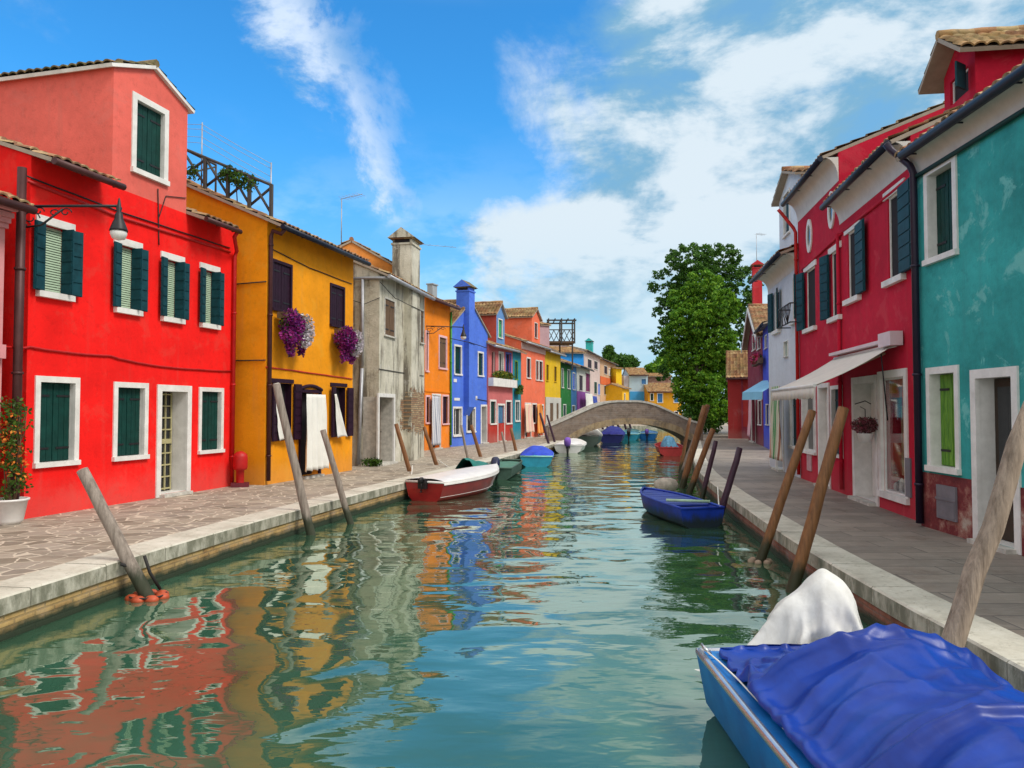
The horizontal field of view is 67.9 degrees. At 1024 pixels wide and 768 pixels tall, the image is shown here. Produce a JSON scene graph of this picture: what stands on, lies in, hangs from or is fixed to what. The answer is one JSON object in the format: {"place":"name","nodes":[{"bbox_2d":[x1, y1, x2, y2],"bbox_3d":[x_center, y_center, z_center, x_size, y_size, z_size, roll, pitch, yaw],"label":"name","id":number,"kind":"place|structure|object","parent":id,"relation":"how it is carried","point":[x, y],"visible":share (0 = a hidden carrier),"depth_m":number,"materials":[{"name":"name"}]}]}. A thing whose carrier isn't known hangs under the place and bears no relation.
{"place":"outdoors","nodes":[
{"label":"outdoors","id":0,"kind":"place"},
{"bbox_2d":[0,447,555,641],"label":"quay wall","id":1,"kind":"structure","parent":0,"point":[21,621],"depth_m":9.96,"materials":[{"name":"stone"}]},
{"bbox_2d":[0,428,605,615],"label":"curb","id":2,"kind":"structure","parent":1,"relation":"on","point":[27,590],"depth_m":10.17,"materials":[{"name":"stone"}]},
{"bbox_2d":[0,426,608,580],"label":"pavement","id":3,"kind":"structure","parent":0,"point":[29,545],"depth_m":13.22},
{"bbox_2d":[0,396,33,525],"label":"potted plant","id":4,"kind":"object","parent":3,"relation":"on","point":[13,511],"visible":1,"depth_m":12.03,"materials":[{"name":"green plant"}]},
{"bbox_2d":[0,191,37,420],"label":"house","id":5,"kind":"structure","parent":3,"relation":"on","point":[8,205],"depth_m":12.14,"materials":[{"name":"paint"}]},
{"bbox_2d":[0,59,242,518],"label":"house","id":6,"kind":"structure","parent":3,"relation":"on","point":[118,368],"depth_m":14.77,"materials":[{"name":"red paint"}]},
{"bbox_2d":[32,375,80,467],"bbox_3d":[-7.941,0.650,13.195,0.228,1.554,0.955,0,-2,14],"label":"window","id":7,"kind":"structure","parent":6,"relation":"in","point":[51,400],"depth_m":13.23,"materials":[{"name":"green paint"}]},
{"bbox_2d":[33,214,83,301],"bbox_3d":[-7.925,-2.163,13.171,0.340,1.390,1.013,0,-2,14],"label":"window","id":8,"kind":"structure","parent":6,"relation":"in","point":[47,241],"depth_m":13.31,"materials":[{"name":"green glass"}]},
{"bbox_2d":[26,198,127,240],"bbox_3d":[-7.249,-2.740,12.637,1.727,0.726,0.279,0,-2,1],"label":"wall lamp","id":9,"kind":"object","parent":6,"relation":"attached to","point":[118,229],"visible":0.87,"depth_m":12.56,"materials":[{"name":"black metal"}]},
{"bbox_2d":[111,382,149,461],"bbox_3d":[-7.512,0.727,14.885,0.228,1.515,0.945,0,-2,14],"label":"window","id":10,"kind":"structure","parent":6,"relation":"in","point":[126,400],"depth_m":14.94,"materials":[{"name":"green paint"}]},
{"bbox_2d":[113,239,148,315],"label":"window","id":11,"kind":"structure","parent":6,"relation":"in","point":[139,265],"depth_m":14.96,"materials":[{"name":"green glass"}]},
{"bbox_2d":[130,91,169,186],"bbox_3d":[-7.401,-4.962,15.476,0.208,1.606,1.063,0,-2,14],"label":"window","id":12,"kind":"structure","parent":6,"relation":"in","point":[145,123],"depth_m":15.51,"materials":[{"name":"green paint"}]},
{"bbox_2d":[161,392,171,490],"bbox_3d":[-7.491,1.226,16.159,0.132,2.115,0.790,0,-2,14],"label":"door","id":13,"kind":"structure","parent":6,"relation":"in","point":[166,454],"depth_m":16.40,"materials":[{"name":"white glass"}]},
{"bbox_2d":[160,251,189,323],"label":"window","id":14,"kind":"structure","parent":6,"relation":"in","point":[182,269],"depth_m":16.19,"materials":[{"name":"green wood"}]},
{"bbox_2d":[197,387,224,453],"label":"window","id":15,"kind":"structure","parent":6,"relation":"in","point":[208,399],"depth_m":17.36,"materials":[{"name":"green paint"}]},
{"bbox_2d":[199,262,224,329],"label":"window","id":16,"kind":"structure","parent":6,"relation":"in","point":[216,289],"depth_m":17.39,"materials":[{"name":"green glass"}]},
{"bbox_2d":[231,451,248,487],"bbox_3d":[-6.379,1.991,17.837,0.400,0.840,0.330,1,-2,-17],"label":"standpipe","id":17,"kind":"object","parent":3,"relation":"on","point":[240,462],"visible":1,"depth_m":17.73,"materials":[{"name":"red metal"}]},
{"bbox_2d":[186,179,370,484],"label":"house","id":18,"kind":"structure","parent":3,"relation":"on","point":[282,265],"depth_m":18.98,"materials":[{"name":"paint"}]},
{"bbox_2d":[187,164,258,200],"bbox_3d":[-7.193,-4.986,18.772,2.147,1.059,0.432,0,-2,14],"label":"terrace plant","id":19,"kind":"object","parent":18,"relation":"on","point":[237,176],"visible":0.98,"depth_m":18.63,"materials":[{"name":"green plant"}]},
{"bbox_2d":[187,122,271,185],"bbox_3d":[-7.284,-5.341,18.897,2.965,2.617,0.153,0,-2,14],"label":"clothes line","id":20,"kind":"object","parent":18,"relation":"on","point":[270,167],"visible":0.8,"depth_m":18.87,"materials":[{"name":"grey metal"}]},
{"bbox_2d":[187,149,273,217],"bbox_3d":[-6.900,-4.972,19.415,2.620,1.975,1.466,0,-2,14],"label":"terrace railing","id":21,"kind":"object","parent":18,"relation":"on","point":[206,161],"visible":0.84,"depth_m":18.69,"materials":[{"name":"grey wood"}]},
{"bbox_2d":[272,258,292,311],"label":"window","id":22,"kind":"structure","parent":18,"relation":"in","point":[282,271],"depth_m":19.08,"materials":[{"name":"paint"}]},
{"bbox_2d":[271,383,301,441],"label":"window","id":23,"kind":"structure","parent":18,"relation":"in","point":[297,414],"depth_m":19.45,"materials":[{"name":"paint"}]},
{"bbox_2d":[277,308,314,357],"bbox_3d":[-5.391,-1.263,18.952,0.690,1.240,1.314,0,-2,14],"label":"flower box","id":24,"kind":"object","parent":18,"relation":"attached to","point":[295,325],"visible":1,"depth_m":18.72,"materials":[{"name":"purple wood"}]},
{"bbox_2d":[301,393,312,474],"bbox_3d":[-5.623,1.333,20.380,0.030,2.209,1.018,0,-2,14],"label":"door","id":25,"kind":"structure","parent":18,"relation":"in","point":[304,404],"depth_m":20.45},
{"bbox_2d":[305,394,328,471],"bbox_3d":[-5.143,1.277,20.040,0.164,2.008,1.169,0,-2,14],"label":"curtain","id":26,"kind":"object","parent":18,"relation":"hanging from","point":[316,457],"visible":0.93,"depth_m":19.97,"materials":[{"name":"white fabric"}]},
{"bbox_2d":[329,283,344,328],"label":"window","id":27,"kind":"structure","parent":18,"relation":"in","point":[337,296],"depth_m":21.93,"materials":[{"name":"paint"}]},
{"bbox_2d":[334,394,347,436],"bbox_3d":[-4.864,0.910,21.721,0.088,1.238,0.767,-1,-2,18],"label":"cloth","id":28,"kind":"object","parent":18,"relation":"hanging from","point":[341,430],"visible":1,"depth_m":21.57,"materials":[{"name":"white fabric"}]},
{"bbox_2d":[331,387,353,436],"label":"window","id":29,"kind":"structure","parent":18,"relation":"in","point":[350,391],"depth_m":22.34,"materials":[{"name":"paint"}]},
{"bbox_2d":[334,325,363,364],"bbox_3d":[-4.676,-1.129,21.803,0.713,1.145,1.166,0,-2,14],"label":"flower box","id":30,"kind":"object","parent":18,"relation":"attached to","point":[349,342],"visible":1,"depth_m":21.56,"materials":[{"name":"purple wood"}]},
{"bbox_2d":[338,193,391,272],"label":"house","id":31,"kind":"structure","parent":3,"relation":"on","point":[377,260],"depth_m":27.79,"materials":[{"name":"paint"}]},
{"bbox_2d":[352,227,435,465],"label":"house","id":32,"kind":"structure","parent":3,"relation":"on","point":[389,324],"depth_m":25.90,"materials":[{"name":"paint"}]},
{"bbox_2d":[384,296,396,338],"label":"window","id":33,"kind":"structure","parent":32,"relation":"in","point":[389,304],"depth_m":25.59,"materials":[{"name":"wood"}]},
{"bbox_2d":[422,244,490,446],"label":"house","id":34,"kind":"structure","parent":3,"relation":"on","point":[469,380],"depth_m":38.72,"materials":[{"name":"paint"}]},
{"bbox_2d":[454,344,462,375],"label":"window","id":35,"kind":"structure","parent":34,"relation":"in","point":[457,350],"depth_m":38.10,"materials":[{"name":"green paint"}]},
{"bbox_2d":[475,300,519,442],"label":"house","id":36,"kind":"structure","parent":3,"relation":"on","point":[501,383],"depth_m":43.43,"materials":[{"name":"paint"}]},
{"bbox_2d":[505,344,527,439],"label":"house","id":37,"kind":"structure","parent":3,"relation":"on","point":[517,392],"depth_m":46.57,"materials":[{"name":"paint"}]},
{"bbox_2d":[505,307,551,438],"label":"house","id":38,"kind":"structure","parent":3,"relation":"on","point":[522,328],"depth_m":51.61,"materials":[{"name":"paint"}]},
{"bbox_2d":[525,404,534,432],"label":"curtain","id":39,"kind":"object","parent":38,"relation":"hanging from","point":[529,427],"visible":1,"depth_m":48.48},
{"bbox_2d":[540,322,550,346],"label":"house","id":40,"kind":"structure","parent":3,"relation":"on","point":[544,333],"depth_m":56.93,"materials":[{"name":"paint"}]},
{"bbox_2d":[545,349,565,423],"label":"house","id":41,"kind":"structure","parent":3,"relation":"on","point":[552,389],"depth_m":55.64,"materials":[{"name":"paint"}]},
{"bbox_2d":[549,346,585,365],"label":"house","id":42,"kind":"structure","parent":3,"relation":"on","point":[578,356],"depth_m":72.86,"materials":[{"name":"tile"}]},
{"bbox_2d":[560,360,576,416],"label":"house","id":43,"kind":"structure","parent":3,"relation":"on","point":[565,381],"depth_m":62.01,"materials":[{"name":"paint"}]},
{"bbox_2d":[547,318,575,369],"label":"roof terrace","id":44,"kind":"structure","parent":43,"relation":"on","point":[559,342],"depth_m":60.16,"materials":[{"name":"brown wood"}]},
{"bbox_2d":[561,359,580,412],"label":"house","id":45,"kind":"structure","parent":3,"relation":"on","point":[573,393],"depth_m":66.06,"materials":[{"name":"blue paint"}]},
{"bbox_2d":[562,359,594,409],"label":"house","id":46,"kind":"structure","parent":3,"relation":"on","point":[583,379],"depth_m":70.79,"materials":[{"name":"paint"}]},
{"bbox_2d":[545,400,702,446],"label":"stone bridge","id":47,"kind":"structure","parent":3,"relation":"on","point":[585,420],"depth_m":44.74,"materials":[{"name":"stone"}]},
{"bbox_2d":[394,423,411,470],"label":"mooring pole","id":48,"kind":"object","parent":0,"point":[403,450],"visible":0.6,"depth_m":22.30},
{"bbox_2d":[0,430,868,767],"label":"canal water","id":49,"kind":"structure","parent":0,"point":[568,610],"depth_m":7.23,"materials":[{"name":"liquid"}]},
{"bbox_2d":[76,467,154,596],"bbox_3d":[-4.506,2.183,9.033,1.371,2.380,0.170,0,-2,0],"label":"mooring pole","id":50,"kind":"object","parent":49,"relation":"in","point":[138,579],"visible":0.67,"depth_m":8.99,"materials":[{"name":"wood"}]},
{"bbox_2d":[120,555,169,602],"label":"pole floats","id":51,"kind":"object","parent":49,"relation":"on","point":[134,597],"visible":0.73,"depth_m":8.96,"materials":[{"name":"orange plastic"}]},
{"bbox_2d":[273,383,315,535],"bbox_3d":[-3.799,1.783,13.598,1.003,3.615,0.166,0,-2,0],"label":"mooring pole","id":52,"kind":"object","parent":49,"relation":"in","point":[298,482],"visible":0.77,"depth_m":13.56,"materials":[{"name":"wood"}]},
{"bbox_2d":[320,429,353,523],"bbox_3d":[-3.304,2.253,14.893,0.930,2.740,0.141,0,-2,0],"label":"mooring pole","id":53,"kind":"object","parent":49,"relation":"in","point":[340,489],"visible":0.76,"depth_m":14.86,"materials":[{"name":"wood"}]},
{"bbox_2d":[405,460,498,501],"bbox_3d":[-1.622,2.710,21.683,2.524,0.825,6.647,0,-2,-4],"label":"motorboat","id":54,"kind":"object","parent":49,"relation":"on","point":[451,484],"visible":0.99,"depth_m":19.05,"materials":[{"name":"red paint"}]},
{"bbox_2d":[489,457,521,479],"bbox_3d":[-0.305,2.837,25.749,1.016,0.948,3.828,0,-2,8],"label":"skiff","id":55,"kind":"object","parent":49,"relation":"on","point":[509,468],"visible":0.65,"depth_m":24.31,"materials":[{"name":"green paint"}]},
{"bbox_2d":[520,445,553,466],"bbox_3d":[1.075,3.004,31.860,1.374,0.875,4.151,0,-2,3],"label":"covered boat","id":56,"kind":"object","parent":49,"relation":"on","point":[536,456],"visible":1,"depth_m":29.84,"materials":[{"name":"teal paint"}]},
{"bbox_2d":[554,437,586,452],"bbox_3d":[3.199,3.397,40.845,1.574,1.199,4.239,0,-2,11],"label":"motorboat","id":57,"kind":"object","parent":49,"relation":"on","point":[570,445],"visible":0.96,"depth_m":39.36,"materials":[{"name":"fabric"}]},
{"bbox_2d":[577,429,602,446],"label":"motorboat","id":58,"kind":"object","parent":49,"relation":"on","point":[592,438],"visible":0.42,"depth_m":46.54,"materials":[{"name":"white fabric"}]},
{"bbox_2d":[601,426,624,442],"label":"covered boat","id":59,"kind":"object","parent":49,"relation":"on","point":[613,434],"visible":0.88,"depth_m":51.48,"materials":[{"name":"blue fabric"}]},
{"bbox_2d":[654,478,678,490],"bbox_3d":[4.199,2.748,20.663,0.663,0.400,0.534,0,-2,0],"label":"cloth bundle","id":60,"kind":"object","parent":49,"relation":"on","point":[670,484],"visible":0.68,"depth_m":20.48,"materials":[{"name":"fabric"}]},
{"bbox_2d":[655,436,682,455],"bbox_3d":[7.924,3.127,38.560,1.366,1.047,3.562,0,-2,6],"label":"covered boat","id":61,"kind":"object","parent":49,"relation":"on","point":[668,446],"visible":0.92,"depth_m":36.89,"materials":[{"name":"red fabric"}]},
{"bbox_2d":[640,486,724,527],"bbox_3d":[3.395,2.486,16.028,1.115,0.827,3.293,0,-2,-10],"label":"rowing boat","id":62,"kind":"object","parent":49,"relation":"on","point":[684,510],"visible":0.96,"depth_m":15.01,"materials":[{"name":"paint"}]},
{"bbox_2d":[679,405,706,487],"bbox_3d":[5.068,2.235,21.766,1.094,3.262,0.196,0,-2,0],"label":"mooring pole","id":63,"kind":"object","parent":49,"relation":"in","point":[689,460],"visible":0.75,"depth_m":21.72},
{"bbox_2d":[686,428,715,492],"bbox_3d":[4.921,2.493,20.445,1.134,2.617,0.181,0,-2,0],"label":"mooring pole","id":64,"kind":"object","parent":49,"relation":"in","point":[696,472],"visible":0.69,"depth_m":20.40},
{"bbox_2d":[699,440,717,497],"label":"mooring pole","id":65,"kind":"object","parent":49,"relation":"in","point":[708,473],"visible":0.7,"depth_m":19.25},
{"bbox_2d":[720,447,741,516],"bbox_3d":[4.188,2.444,15.152,0.840,2.371,0.153,0,-2,0],"label":"mooring pole","id":66,"kind":"object","parent":49,"relation":"in","point":[730,481],"visible":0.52,"depth_m":15.12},
{"bbox_2d":[755,409,815,562],"bbox_3d":[3.882,1.929,11.181,1.224,3.112,0.148,0,-2,0],"label":"mooring pole","id":67,"kind":"object","parent":49,"relation":"in","point":[766,543],"visible":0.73,"depth_m":11.15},
{"bbox_2d":[785,406,848,592],"bbox_3d":[3.630,1.854,9.341,1.060,3.164,0.167,0,-2,0],"label":"mooring pole","id":68,"kind":"object","parent":49,"relation":"in","point":[798,568],"visible":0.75,"depth_m":9.30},
{"bbox_2d":[695,623,1023,767],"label":"covered boat","id":69,"kind":"object","parent":49,"relation":"on","point":[876,695],"visible":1,"depth_m":4.14,"materials":[{"name":"fabric"}]},
{"bbox_2d":[695,568,862,670],"bbox_3d":[2.412,2.123,6.020,1.541,1.334,1.523,1,-2,-29],"label":"covered outboard motor","id":70,"kind":"object","parent":69,"relation":"attached to","point":[818,604],"visible":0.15,"depth_m":5.81,"materials":[{"name":"white fabric"}]},
{"bbox_2d":[941,401,1023,647],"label":"mooring pole","id":71,"kind":"object","parent":49,"relation":"in","point":[976,566],"visible":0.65,"depth_m":5.66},
{"bbox_2d":[424,297,460,450],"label":"house","id":72,"kind":"structure","parent":0,"point":[438,363],"depth_m":35.49,"materials":[{"name":"paint"}]},
{"bbox_2d":[432,396,440,445],"bbox_3d":[-3.439,1.677,34.593,0.162,2.245,0.987,-1,-2,16],"label":"curtain","id":73,"kind":"object","parent":72,"relation":"hanging from","point":[436,431],"visible":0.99,"depth_m":34.55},
{"bbox_2d":[438,334,447,369],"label":"window","id":74,"kind":"structure","parent":72,"relation":"in","point":[442,343],"depth_m":36.03,"materials":[{"name":"paint"}]},
{"bbox_2d":[0,0,1023,410],"label":"sky","id":75,"kind":"structure","parent":0,"point":[563,149],"materials":[{"name":"blue"}]},
{"bbox_2d":[622,368,648,400],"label":"house","id":76,"kind":"structure","parent":0,"point":[635,379],"depth_m":106.07,"materials":[{"name":"paint"}]},
{"bbox_2d":[644,383,681,414],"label":"house","id":77,"kind":"structure","parent":0,"point":[660,394],"depth_m":103.00,"materials":[{"name":"paint"}]},
{"bbox_2d":[614,423,727,425],"bbox_3d":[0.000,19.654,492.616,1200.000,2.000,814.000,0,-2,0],"label":"ground","id":78,"kind":"structure","parent":0,"point":[725,424],"depth_m":88.31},
{"bbox_2d":[549,338,603,401],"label":"house","id":79,"kind":"structure","parent":78,"relation":"on","point":[591,360],"depth_m":91.60,"materials":[{"name":"paint"}]},
{"bbox_2d":[600,358,618,401],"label":"house","id":80,"kind":"structure","parent":78,"relation":"on","point":[605,371],"depth_m":100.10,"materials":[{"name":"paint"}]},
{"bbox_2d":[606,383,631,400],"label":"house","id":81,"kind":"structure","parent":78,"relation":"on","point":[615,391],"depth_m":100.59,"materials":[{"name":"paint"}]},
{"bbox_2d":[741,233,767,445],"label":"house","id":82,"kind":"structure","parent":0,"point":[756,316],"depth_m":41.61,"materials":[{"name":"paint"}]},
{"bbox_2d":[749,166,809,477],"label":"house","id":83,"kind":"structure","parent":0,"point":[775,274],"depth_m":22.23,"materials":[{"name":"paint"}]},
{"bbox_2d":[767,288,780,334],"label":"window","id":84,"kind":"structure","parent":83,"relation":"in","point":[770,296],"depth_m":23.48,"materials":[{"name":"blue paint"}]},
{"bbox_2d":[769,386,781,460],"bbox_3d":[7.425,1.101,21.476,0.169,2.076,1.403,0,-2,8],"label":"curtain","id":85,"kind":"object","parent":83,"relation":"hanging from","point":[775,452],"visible":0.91,"depth_m":21.38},
{"bbox_2d":[788,398,796,448],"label":"window","id":86,"kind":"structure","parent":83,"relation":"in","point":[790,446],"depth_m":21.20,"materials":[{"name":"white paint"}]},
{"bbox_2d":[693,464,911,628],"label":"quay wall","id":87,"kind":"structure","parent":0,"point":[869,613],"depth_m":10.79,"materials":[{"name":"red brick"}]},
{"bbox_2d":[693,440,1023,691],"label":"curb","id":88,"kind":"structure","parent":87,"relation":"on","point":[998,650],"depth_m":7.60,"materials":[{"name":"stone"}]},
{"bbox_2d":[777,101,944,492],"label":"house","id":89,"kind":"structure","parent":0,"point":[824,176],"depth_m":18.17,"materials":[{"name":"paint"}]},
{"bbox_2d":[796,259,816,333],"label":"window","id":90,"kind":"structure","parent":89,"relation":"in","point":[810,269],"depth_m":19.38,"materials":[{"name":"blue paint"}]},
{"bbox_2d":[801,387,816,454],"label":"window","id":91,"kind":"structure","parent":89,"relation":"in","point":[811,403],"depth_m":19.34,"materials":[{"name":"white glass"}]},
{"bbox_2d":[819,240,841,323],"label":"window","id":92,"kind":"structure","parent":89,"relation":"in","point":[824,260],"depth_m":17.20,"materials":[{"name":"blue paint"}]},
{"bbox_2d":[771,331,902,420],"bbox_3d":[6.168,-0.072,14.819,1.405,1.521,3.878,0,-2,8],"label":"awning","id":93,"kind":"object","parent":89,"relation":"attached to","point":[802,388],"visible":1,"depth_m":14.25,"materials":[{"name":"beige fabric"}]},
{"bbox_2d":[830,385,843,458],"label":"window","id":94,"kind":"structure","parent":89,"relation":"in","point":[832,388],"depth_m":17.12,"materials":[{"name":"white paint"}]},
{"bbox_2d":[701,426,1023,636],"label":"pavement","id":95,"kind":"structure","parent":0,"point":[927,559],"depth_m":10.57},
{"bbox_2d":[657,269,741,427],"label":"tree","id":96,"kind":"object","parent":95,"relation":"on","point":[695,346],"visible":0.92,"depth_m":56.52,"materials":[{"name":"green plant"}]},
{"bbox_2d":[677,401,727,433],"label":"hedge","id":97,"kind":"object","parent":95,"relation":"on","point":[686,414],"visible":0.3,"depth_m":56.09,"materials":[{"name":"green plant"}]},
{"bbox_2d":[647,242,764,431],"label":"tree","id":98,"kind":"object","parent":95,"relation":"on","point":[705,261],"visible":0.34,"depth_m":62.07,"materials":[{"name":"green plant"}]},
{"bbox_2d":[726,350,747,438],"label":"house","id":99,"kind":"structure","parent":95,"relation":"on","point":[736,370],"depth_m":47.99,"materials":[{"name":"paint"}]},
{"bbox_2d":[754,320,769,448],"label":"house","id":100,"kind":"structure","parent":95,"relation":"on","point":[763,326],"depth_m":36.05,"materials":[{"name":"paint"}]},
{"bbox_2d":[742,380,768,399],"bbox_3d":[11.430,0.267,34.720,1.080,0.909,1.600,1,-2,-15],"label":"awning","id":101,"kind":"object","parent":100,"relation":"attached to","point":[754,392],"visible":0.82,"depth_m":34.70,"materials":[{"name":"blue fabric"}]},
{"bbox_2d":[819,25,1023,519],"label":"house","id":102,"kind":"structure","parent":0,"point":[867,200],"depth_m":13.91,"materials":[{"name":"paint"}]},
{"bbox_2d":[842,218,865,305],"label":"window","id":103,"kind":"structure","parent":102,"relation":"in","point":[856,232],"depth_m":15.08,"materials":[{"name":"blue paint"}]},
{"bbox_2d":[850,401,877,442],"bbox_3d":[6.633,0.701,14.274,0.556,0.790,0.520,0,-2,0],"label":"hanging pot","id":104,"kind":"object","parent":102,"relation":"hanging from","point":[862,425],"visible":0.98,"depth_m":14.17,"materials":[{"name":"purple metal"}]},
{"bbox_2d":[870,384,874,495],"bbox_3d":[7.235,1.113,14.843,0.047,2.250,1.227,0,-2,8],"label":"door","id":105,"kind":"structure","parent":102,"relation":"in","point":[871,385],"depth_m":15.32,"materials":[{"name":"wood"}]},
{"bbox_2d":[876,368,909,504],"bbox_3d":[6.933,0.895,13.357,0.573,2.288,1.433,0,-2,8],"label":"window","id":106,"kind":"structure","parent":102,"relation":"in","point":[898,378],"depth_m":13.72,"materials":[{"name":"white glass"}]},
{"bbox_2d":[881,177,910,287],"bbox_3d":[6.640,-2.609,13.018,0.220,1.713,1.486,0,-2,8],"label":"window","id":107,"kind":"structure","parent":102,"relation":"in","point":[899,200],"depth_m":12.81,"materials":[{"name":"blue paint"}]},
{"bbox_2d":[953,61,968,103],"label":"window","id":108,"kind":"structure","parent":102,"relation":"in","point":[960,85],"depth_m":13.04,"materials":[{"name":"blue paint"}]},
{"bbox_2d":[883,59,1023,555],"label":"house","id":109,"kind":"structure","parent":0,"point":[963,164],"depth_m":10.54,"materials":[{"name":"paint"}]},
{"bbox_2d":[922,155,958,265],"bbox_3d":[6.426,-2.565,11.279,0.248,1.476,0.918,0,-2,2],"label":"window","id":110,"kind":"structure","parent":109,"relation":"in","point":[946,182],"depth_m":11.38,"materials":[{"name":"white paint"}]},
{"bbox_2d":[924,365,961,474],"bbox_3d":[6.437,0.523,11.217,0.268,1.567,0.906,0,-2,2],"label":"window","id":111,"kind":"structure","parent":109,"relation":"in","point":[949,383],"depth_m":11.33,"materials":[{"name":"green paint"}]},
{"bbox_2d":[994,378,1013,541],"bbox_3d":[6.572,0.995,9.934,0.039,2.151,0.770,0,-2,2],"label":"door","id":112,"kind":"structure","parent":109,"relation":"in","point":[1002,387],"depth_m":10.14,"materials":[{"name":"grey wood"}]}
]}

